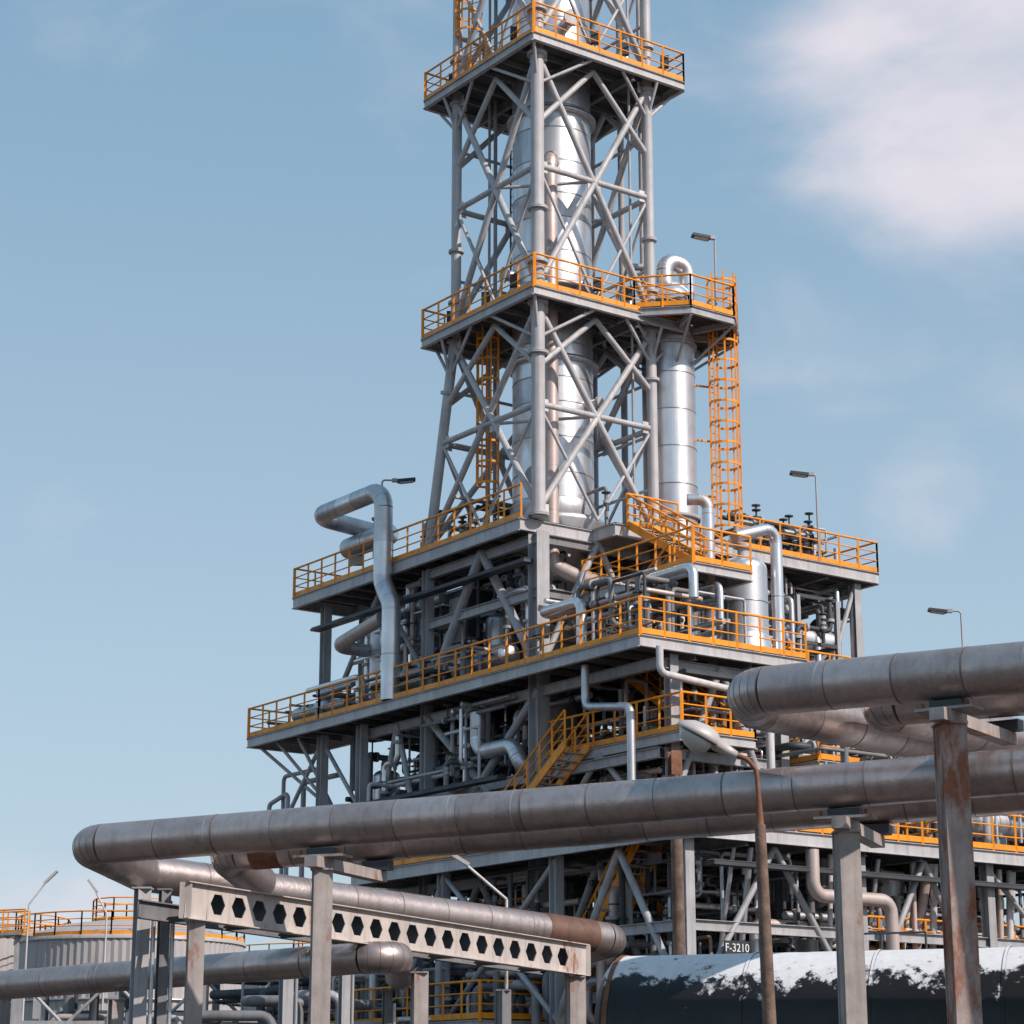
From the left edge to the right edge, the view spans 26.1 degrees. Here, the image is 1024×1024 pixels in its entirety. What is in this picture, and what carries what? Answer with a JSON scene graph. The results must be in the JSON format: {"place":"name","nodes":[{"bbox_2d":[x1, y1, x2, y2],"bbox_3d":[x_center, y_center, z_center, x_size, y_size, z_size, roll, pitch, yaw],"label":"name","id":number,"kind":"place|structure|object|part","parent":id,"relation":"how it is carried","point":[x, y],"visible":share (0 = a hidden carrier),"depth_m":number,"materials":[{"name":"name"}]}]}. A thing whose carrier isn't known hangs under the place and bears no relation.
{"place":"outdoors","nodes":[
{"label":"outdoors","id":0,"kind":"place"},
{"bbox_2d":[0,0,1023,982],"label":"sky","id":1,"kind":"structure","parent":0,"point":[225,225],"materials":[{"name":"blue"}]},
{"bbox_2d":[539,528,701,977],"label":"stair treads","id":2,"kind":"object","parent":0,"point":[575,753],"visible":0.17,"depth_m":68.65,"materials":[{"name":"grey metal"}]},
{"bbox_2d":[280,531,1023,903],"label":"deck joists","id":3,"kind":"object","parent":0,"point":[892,861],"visible":0.23,"depth_m":71.89,"materials":[{"name":"grey metal"}]},
{"label":"ground surface","id":4,"kind":"structure","parent":0,"visible":0},
{"bbox_2d":[0,908,32,1023],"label":"tank walkway","id":5,"kind":"structure","parent":4,"relation":"on","point":[16,934],"depth_m":102.38,"materials":[{"name":"orange paint"}]},
{"bbox_2d":[0,911,70,1023],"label":"storage tank","id":6,"kind":"object","parent":4,"relation":"on","point":[6,953],"visible":0.25,"depth_m":113.33,"materials":[{"name":"metal"}]},
{"bbox_2d":[22,870,57,1020],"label":"area light pole","id":7,"kind":"object","parent":4,"relation":"on","point":[51,876],"visible":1,"depth_m":98.66,"materials":[{"name":"metal"}]},
{"bbox_2d":[87,879,107,1009],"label":"area light pole","id":8,"kind":"object","parent":4,"relation":"on","point":[96,891],"visible":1,"depth_m":98.56,"materials":[{"name":"metal"}]},
{"bbox_2d":[108,999,124,1023],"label":"shaft","id":9,"kind":"object","parent":4,"relation":"on","point":[115,1011],"visible":1,"depth_m":53.49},
{"bbox_2d":[106,998,126,999],"bbox_3d":[-9.600,11.820,53.674,0.420,0.040,0.420,0,-15,0],"label":"cap plate","id":10,"kind":"object","parent":9,"relation":"on","point":[116,998],"visible":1,"depth_m":53.47,"materials":[{"name":"grey metal"}]},
{"bbox_2d":[125,1012,128,1023],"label":"conduit","id":11,"kind":"object","parent":4,"relation":"on","point":[126,1017],"visible":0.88,"depth_m":53.52,"materials":[{"name":"metal"}]},
{"bbox_2d":[9,897,245,1020],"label":"storage tank","id":12,"kind":"object","parent":4,"relation":"on","point":[71,944],"visible":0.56,"depth_m":105.43,"materials":[{"name":"metal"}]},
{"bbox_2d":[128,889,151,1023],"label":"shaft","id":13,"kind":"object","parent":4,"relation":"on","point":[139,971],"visible":1,"depth_m":48.60,"materials":[{"name":"grey paint"}]},
{"bbox_2d":[132,887,153,889],"bbox_3d":[-8.200,8.364,49.117,0.420,0.040,0.420,0,-15,0],"label":"cap plate","id":14,"kind":"object","parent":13,"relation":"on","point":[135,888],"visible":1,"depth_m":48.92,"materials":[{"name":"grey paint"}]},
{"bbox_2d":[72,748,1023,963],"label":"insulated pipeline","id":15,"kind":"object","parent":14,"relation":"on","point":[140,853],"visible":0.88,"depth_m":43.84,"materials":[{"name":"silver metal"}]},
{"bbox_2d":[147,921,155,1023],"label":"conduit","id":16,"kind":"object","parent":4,"relation":"on","point":[151,970],"depth_m":48.61,"materials":[{"name":"metal"}]},
{"bbox_2d":[153,890,171,1023],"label":"shaft","id":17,"kind":"object","parent":4,"relation":"on","point":[161,973],"visible":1,"depth_m":48.90,"materials":[{"name":"grey metal"}]},
{"bbox_2d":[157,888,172,890],"bbox_3d":[-7.750,8.442,49.407,0.308,0.040,0.308,0,-15,0],"label":"cap plate","id":18,"kind":"object","parent":17,"relation":"on","point":[159,889],"visible":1,"depth_m":49.26,"materials":[{"name":"grey metal"}]},
{"bbox_2d":[167,924,174,1023],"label":"conduit","id":19,"kind":"object","parent":4,"relation":"on","point":[170,974],"depth_m":48.90,"materials":[{"name":"metal"}]},
{"bbox_2d":[183,920,205,1023],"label":"pipe support post","id":20,"kind":"object","parent":4,"relation":"on","point":[194,970],"visible":1,"depth_m":46.84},
{"bbox_2d":[14,958,541,1023],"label":"pipe rack","id":21,"kind":"object","parent":4,"relation":"on","point":[260,999],"visible":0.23,"depth_m":72.98,"materials":[{"name":"grey metal"}]},
{"bbox_2d":[278,979,293,1023],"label":"shaft","id":22,"kind":"object","parent":4,"relation":"on","point":[285,1003],"depth_m":58.56,"materials":[{"name":"grey paint"}]},
{"bbox_2d":[294,979,297,1023],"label":"conduit","id":23,"kind":"object","parent":4,"relation":"on","point":[295,1001],"depth_m":58.61,"materials":[{"name":"metal"}]},
{"bbox_2d":[244,941,413,1009],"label":"pipes","id":24,"kind":"object","parent":4,"relation":"on","point":[294,943],"visible":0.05,"depth_m":127.59,"materials":[{"name":"metal"}]},
{"bbox_2d":[293,847,393,1023],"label":"pipe support post","id":25,"kind":"object","parent":4,"relation":"on","point":[323,864],"visible":1,"depth_m":44.30,"materials":[{"name":"concrete"}]},
{"bbox_2d":[210,794,1023,893],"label":"insulated pipeline","id":26,"kind":"object","parent":25,"relation":"on","point":[253,871],"visible":0.4,"depth_m":45.53,"materials":[{"name":"metal"}]},
{"bbox_2d":[338,975,350,1023],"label":"shaft","id":27,"kind":"object","parent":4,"relation":"on","point":[344,985],"depth_m":60.54,"materials":[{"name":"grey paint"}]},
{"bbox_2d":[350,975,354,1023],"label":"conduit","id":28,"kind":"object","parent":4,"relation":"on","point":[352,1000],"depth_m":60.56,"materials":[{"name":"metal"}]},
{"bbox_2d":[382,991,392,1023],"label":"shaft","id":29,"kind":"object","parent":4,"relation":"on","point":[387,1007],"visible":1,"depth_m":56.59,"materials":[{"name":"grey metal"}]},
{"bbox_2d":[392,1003,395,1023],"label":"conduit","id":30,"kind":"object","parent":4,"relation":"on","point":[393,1013],"visible":1,"depth_m":56.57,"materials":[{"name":"metal"}]},
{"bbox_2d":[410,971,428,1023],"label":"pipe support post","id":31,"kind":"object","parent":4,"relation":"on","point":[419,998],"visible":1,"depth_m":51.21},
{"bbox_2d":[0,941,412,999],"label":"insulated pipeline","id":32,"kind":"object","parent":31,"relation":"on","point":[392,961],"visible":0.9,"depth_m":52.11,"materials":[{"name":"silver metal"}]},
{"bbox_2d":[167,916,540,971],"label":"cross ties","id":33,"kind":"object","parent":32,"relation":"attached to","point":[173,919],"visible":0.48,"depth_m":50.53,"materials":[{"name":"metal"}]},
{"bbox_2d":[135,899,542,974],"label":"beam","id":34,"kind":"structure","parent":33,"relation":"attached to","point":[150,910],"depth_m":49.30,"materials":[{"name":"grey metal"}]},
{"bbox_2d":[450,855,507,988],"bbox_3d":[-1.108,13.669,60.529,2.036,9.143,0.250,0,-15,0],"label":"area light pole","id":35,"kind":"object","parent":4,"relation":"on","point":[462,861],"visible":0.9,"depth_m":61.42,"materials":[{"name":"metal"}]},
{"bbox_2d":[495,989,510,1023],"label":"pipe support post","id":36,"kind":"object","parent":4,"relation":"on","point":[502,1006],"visible":1,"depth_m":49.34,"materials":[{"name":"grey metal"}]},
{"bbox_2d":[507,104,603,1013],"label":"column","id":37,"kind":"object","parent":4,"relation":"on","point":[575,512],"visible":0.24,"depth_m":76.14,"materials":[{"name":"metal"}]},
{"bbox_2d":[507,18,596,408],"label":"nozzles","id":38,"kind":"object","parent":37,"relation":"attached to","point":[564,25],"visible":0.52,"depth_m":77.42,"materials":[{"name":"metal"}]},
{"bbox_2d":[499,9,603,483],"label":"nozzle flanges","id":39,"kind":"object","parent":38,"relation":"attached to","point":[599,400],"visible":0.52,"depth_m":76.74,"materials":[{"name":"grey paint"}]},
{"bbox_2d":[512,1,623,682],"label":"seam","id":40,"kind":"object","parent":37,"relation":"attached to","point":[556,333],"visible":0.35,"depth_m":76.90,"materials":[{"name":"silver metal"}]},
{"bbox_2d":[565,976,585,1023],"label":"pipe support post","id":41,"kind":"object","parent":4,"relation":"on","point":[575,999],"visible":1,"depth_m":55.56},
{"bbox_2d":[181,881,589,975],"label":"flanges","id":42,"kind":"object","parent":41,"relation":"on","point":[355,942],"visible":0.86,"depth_m":51.14,"materials":[{"name":"beige paint"}]},
{"bbox_2d":[183,883,585,974],"bbox_3d":[-2.530,9.790,51.425,0.024,1.389,13.060,-13,-20,41],"label":"perforated web","id":43,"kind":"object","parent":42,"relation":"on","point":[202,898],"visible":0.98,"depth_m":51.12,"materials":[{"name":"beige paint"}]},
{"bbox_2d":[211,894,567,965],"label":"hexagonal holes","id":44,"kind":"object","parent":43,"relation":"in","point":[238,908],"visible":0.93,"depth_m":51.55,"materials":[{"name":"metal"}]},
{"bbox_2d":[179,882,590,975],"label":"end plates","id":45,"kind":"object","parent":42,"relation":"on","point":[186,890],"visible":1,"depth_m":46.91,"materials":[{"name":"beige paint"}]},
{"bbox_2d":[267,530,997,1023],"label":"columns","id":46,"kind":"structure","parent":4,"relation":"on","point":[539,726],"depth_m":71.31,"materials":[{"name":"grey metal"}]},
{"bbox_2d":[246,517,1023,1023],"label":"deck edge beams","id":47,"kind":"structure","parent":46,"relation":"attached to","point":[616,535],"depth_m":71.88,"materials":[{"name":"grey metal"}]},
{"bbox_2d":[249,517,1023,1023],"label":"deck grating","id":48,"kind":"object","parent":47,"relation":"on","point":[787,575],"visible":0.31,"depth_m":73.53,"materials":[{"name":"grey metal"}]},
{"bbox_2d":[291,691,345,720],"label":"heat exchanger","id":49,"kind":"object","parent":48,"relation":"on","point":[312,712],"visible":0.44,"depth_m":81.98,"materials":[{"name":"metal"}]},
{"bbox_2d":[339,517,397,565],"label":"heat exchanger","id":50,"kind":"object","parent":48,"relation":"on","point":[359,538],"visible":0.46,"depth_m":82.42,"materials":[{"name":"metal"}]},
{"bbox_2d":[377,630,403,697],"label":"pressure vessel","id":51,"kind":"object","parent":48,"relation":"on","point":[401,661],"visible":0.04,"depth_m":79.16,"materials":[{"name":"metal"}]},
{"bbox_2d":[381,477,415,485],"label":"floodlight pole","id":52,"kind":"object","parent":48,"relation":"on","point":[403,480],"visible":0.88,"depth_m":80.49,"materials":[{"name":"grey metal"}]},
{"bbox_2d":[417,610,443,661],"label":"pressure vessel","id":53,"kind":"object","parent":48,"relation":"on","point":[436,640],"visible":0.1,"depth_m":79.17,"materials":[{"name":"metal"}]},
{"bbox_2d":[400,640,519,689],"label":"heat exchanger","id":54,"kind":"object","parent":48,"relation":"on","point":[499,652],"visible":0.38,"depth_m":74.08,"materials":[{"name":"metal"}]},
{"bbox_2d":[445,586,492,656],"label":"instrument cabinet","id":55,"kind":"object","parent":48,"relation":"on","point":[469,624],"visible":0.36,"depth_m":76.70,"materials":[{"name":"metal"}]},
{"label":"door","id":56,"kind":"part","parent":55,"relation":"part of","materials":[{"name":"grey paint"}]},
{"bbox_2d":[420,0,690,545],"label":"lattice steel tower","id":57,"kind":"structure","parent":48,"relation":"on","point":[626,91],"depth_m":77.55,"materials":[{"name":"grey metal"}]},
{"bbox_2d":[512,0,593,504],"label":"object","id":58,"kind":"object","parent":57,"relation":"attached to","point":[580,234],"visible":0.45,"depth_m":77.25,"materials":[{"name":"metal"}]},
{"bbox_2d":[625,263,643,270],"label":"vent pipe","id":59,"kind":"object","parent":57,"relation":"attached to","point":[638,267],"visible":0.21,"depth_m":78.81,"materials":[{"name":"metal"}]},
{"bbox_2d":[598,305,738,370],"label":"deck beams","id":60,"kind":"structure","parent":57,"relation":"attached to","point":[729,322],"depth_m":77.03,"materials":[{"name":"grey metal"}]},
{"bbox_2d":[642,304,733,349],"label":"deck grating","id":61,"kind":"object","parent":60,"relation":"on","point":[696,321],"visible":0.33,"depth_m":77.73,"materials":[{"name":"grey metal"}]},
{"bbox_2d":[599,273,737,351],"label":"guard rails","id":62,"kind":"object","parent":61,"relation":"on","point":[690,301],"visible":0.52,"depth_m":76.41,"materials":[{"name":"orange metal"}]},
{"bbox_2d":[691,232,716,305],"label":"floodlight pole","id":63,"kind":"object","parent":61,"relation":"on","point":[700,236],"visible":0.92,"depth_m":79.22,"materials":[{"name":"grey metal"}]},
{"bbox_2d":[374,535,804,904],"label":"framing","id":64,"kind":"object","parent":48,"relation":"on","point":[567,543],"visible":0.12,"depth_m":73.88,"materials":[{"name":"grey metal"}]},
{"bbox_2d":[368,533,1023,1016],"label":"beams","id":65,"kind":"structure","parent":64,"relation":"on","point":[630,669],"depth_m":68.01,"materials":[{"name":"grey metal"}]},
{"bbox_2d":[247,483,1023,1023],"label":"guard rails","id":66,"kind":"object","parent":48,"relation":"on","point":[731,731],"visible":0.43,"depth_m":69.63,"materials":[{"name":"orange metal"}]},
{"bbox_2d":[503,493,792,991],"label":"stair rails","id":67,"kind":"object","parent":48,"relation":"on","point":[585,749],"visible":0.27,"depth_m":69.22,"materials":[{"name":"orange metal"}]},
{"bbox_2d":[645,334,697,557],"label":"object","id":68,"kind":"object","parent":48,"relation":"on","point":[675,388],"visible":0.36,"depth_m":76.98,"materials":[{"name":"metal"}]},
{"bbox_2d":[655,254,700,634],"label":"vertical pipe","id":69,"kind":"object","parent":48,"relation":"on","point":[677,462],"visible":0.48,"depth_m":76.61,"materials":[{"name":"metal"}]},
{"bbox_2d":[645,255,697,559],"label":"seam","id":70,"kind":"object","parent":69,"relation":"attached to","point":[676,370],"visible":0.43,"depth_m":77.07,"materials":[{"name":"silver metal"}]},
{"bbox_2d":[694,384,715,497],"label":"ladder brackets","id":71,"kind":"object","parent":69,"relation":"attached to","point":[700,440],"visible":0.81,"depth_m":77.20,"materials":[{"name":"orange metal"}]},
{"bbox_2d":[655,296,700,523],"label":"stiffener rings","id":72,"kind":"object","parent":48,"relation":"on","point":[694,345],"visible":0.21,"depth_m":77.32,"materials":[{"name":"grey paint"}]},
{"bbox_2d":[706,270,742,534],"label":"caged ladder","id":73,"kind":"object","parent":48,"relation":"on","point":[732,420],"visible":0.82,"depth_m":77.17,"materials":[{"name":"orange metal"}]},
{"bbox_2d":[720,543,773,653],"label":"pressure vessel","id":74,"kind":"object","parent":48,"relation":"on","point":[754,594],"visible":0.45,"depth_m":70.89,"materials":[{"name":"metal"}]},
{"bbox_2d":[768,593,840,658],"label":"equipment frame","id":75,"kind":"object","parent":48,"relation":"on","point":[836,647],"visible":0.37,"depth_m":74.96,"materials":[{"name":"grey paint"}]},
{"bbox_2d":[789,470,819,560],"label":"floodlight pole","id":76,"kind":"object","parent":48,"relation":"on","point":[799,474],"visible":1,"depth_m":78.90,"materials":[{"name":"grey metal"}]},
{"bbox_2d":[927,607,963,646],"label":"floodlight pole","id":77,"kind":"object","parent":48,"relation":"on","point":[938,611],"visible":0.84,"depth_m":78.58,"materials":[{"name":"grey metal"}]},
{"bbox_2d":[259,541,1023,1021],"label":"bracing","id":78,"kind":"object","parent":47,"relation":"attached to","point":[523,713],"visible":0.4,"depth_m":71.23,"materials":[{"name":"grey paint"}]},
{"bbox_2d":[724,940,748,953],"bbox_3d":[6.246,12.120,61.424,0.900,0.400,0.049,11,-18,-34],"label":"equipment sign","id":79,"kind":"object","parent":47,"relation":"attached to","point":[734,947],"visible":1,"depth_m":61.40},
{"bbox_2d":[266,484,1023,1023],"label":"process piping","id":80,"kind":"object","parent":4,"relation":"on","point":[484,740],"visible":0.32,"depth_m":70.50,"materials":[{"name":"metal"}]},
{"bbox_2d":[369,632,379,698],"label":"pressure vessel","id":81,"kind":"object","parent":80,"relation":"on","point":[374,664],"visible":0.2,"depth_m":80.09,"materials":[{"name":"metal"}]},
{"bbox_2d":[373,761,399,889],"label":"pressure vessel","id":82,"kind":"object","parent":80,"relation":"on","point":[377,776],"visible":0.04,"depth_m":79.72,"materials":[{"name":"metal"}]},
{"bbox_2d":[486,609,504,646],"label":"pressure vessel","id":83,"kind":"object","parent":80,"relation":"on","point":[493,625],"visible":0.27,"depth_m":75.67,"materials":[{"name":"metal"}]},
{"bbox_2d":[544,151,635,725],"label":"pipe","id":84,"kind":"object","parent":80,"relation":"on","point":[568,572],"visible":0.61,"depth_m":74.56,"materials":[{"name":"silver metal"}]},
{"bbox_2d":[749,735,765,769],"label":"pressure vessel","id":85,"kind":"object","parent":80,"relation":"on","point":[760,743],"visible":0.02,"depth_m":68.95,"materials":[{"name":"metal"}]},
{"bbox_2d":[729,527,802,552],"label":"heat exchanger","id":86,"kind":"object","parent":80,"relation":"on","point":[753,542],"visible":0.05,"depth_m":78.75,"materials":[{"name":"metal"}]},
{"bbox_2d":[769,624,841,660],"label":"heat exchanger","id":87,"kind":"object","parent":80,"relation":"on","point":[829,637],"visible":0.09,"depth_m":78.11,"materials":[{"name":"metal"}]},
{"bbox_2d":[866,866,907,946],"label":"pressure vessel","id":88,"kind":"object","parent":80,"relation":"on","point":[889,888],"visible":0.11,"depth_m":69.12,"materials":[{"name":"metal"}]},
{"bbox_2d":[867,896,981,948],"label":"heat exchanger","id":89,"kind":"object","parent":80,"relation":"on","point":[897,900],"visible":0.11,"depth_m":67.61,"materials":[{"name":"metal"}]},
{"bbox_2d":[899,814,1023,849],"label":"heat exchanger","id":90,"kind":"object","parent":80,"relation":"on","point":[1002,820],"visible":0.23,"depth_m":71.08,"materials":[{"name":"metal"}]},
{"bbox_2d":[667,750,685,954],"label":"column","id":91,"kind":"structure","parent":4,"relation":"on","point":[674,763],"depth_m":49.45,"materials":[{"name":"metal"}]},
{"bbox_2d":[677,720,776,1023],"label":"street lamp","id":92,"kind":"object","parent":4,"relation":"on","point":[697,736],"visible":1,"depth_m":35.70,"materials":[{"name":"metal"}]},
{"bbox_2d":[594,931,1023,1023],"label":"horizontal storage tank","id":93,"kind":"object","parent":4,"relation":"on","point":[905,986],"visible":0.86,"depth_m":45.43,"materials":[{"name":"metal"}]},
{"bbox_2d":[813,807,891,1023],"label":"pipe support post","id":94,"kind":"object","parent":4,"relation":"on","point":[849,833],"visible":1,"depth_m":40.59,"materials":[{"name":"metal"}]},
{"bbox_2d":[914,698,1023,1023],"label":"pipe support post","id":95,"kind":"object","parent":4,"relation":"on","point":[952,726],"visible":1,"depth_m":38.47,"materials":[{"name":"metal"}]},
{"bbox_2d":[727,641,1023,757],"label":"insulated pipeline","id":96,"kind":"object","parent":95,"relation":"on","point":[825,701],"visible":0.88,"depth_m":40.20,"materials":[{"name":"silver metal"}]},
{"bbox_2d":[862,694,1023,751],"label":"insulated pipeline","id":97,"kind":"object","parent":95,"relation":"on","point":[905,720],"visible":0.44,"depth_m":42.17,"materials":[{"name":"silver metal"}]}
]}

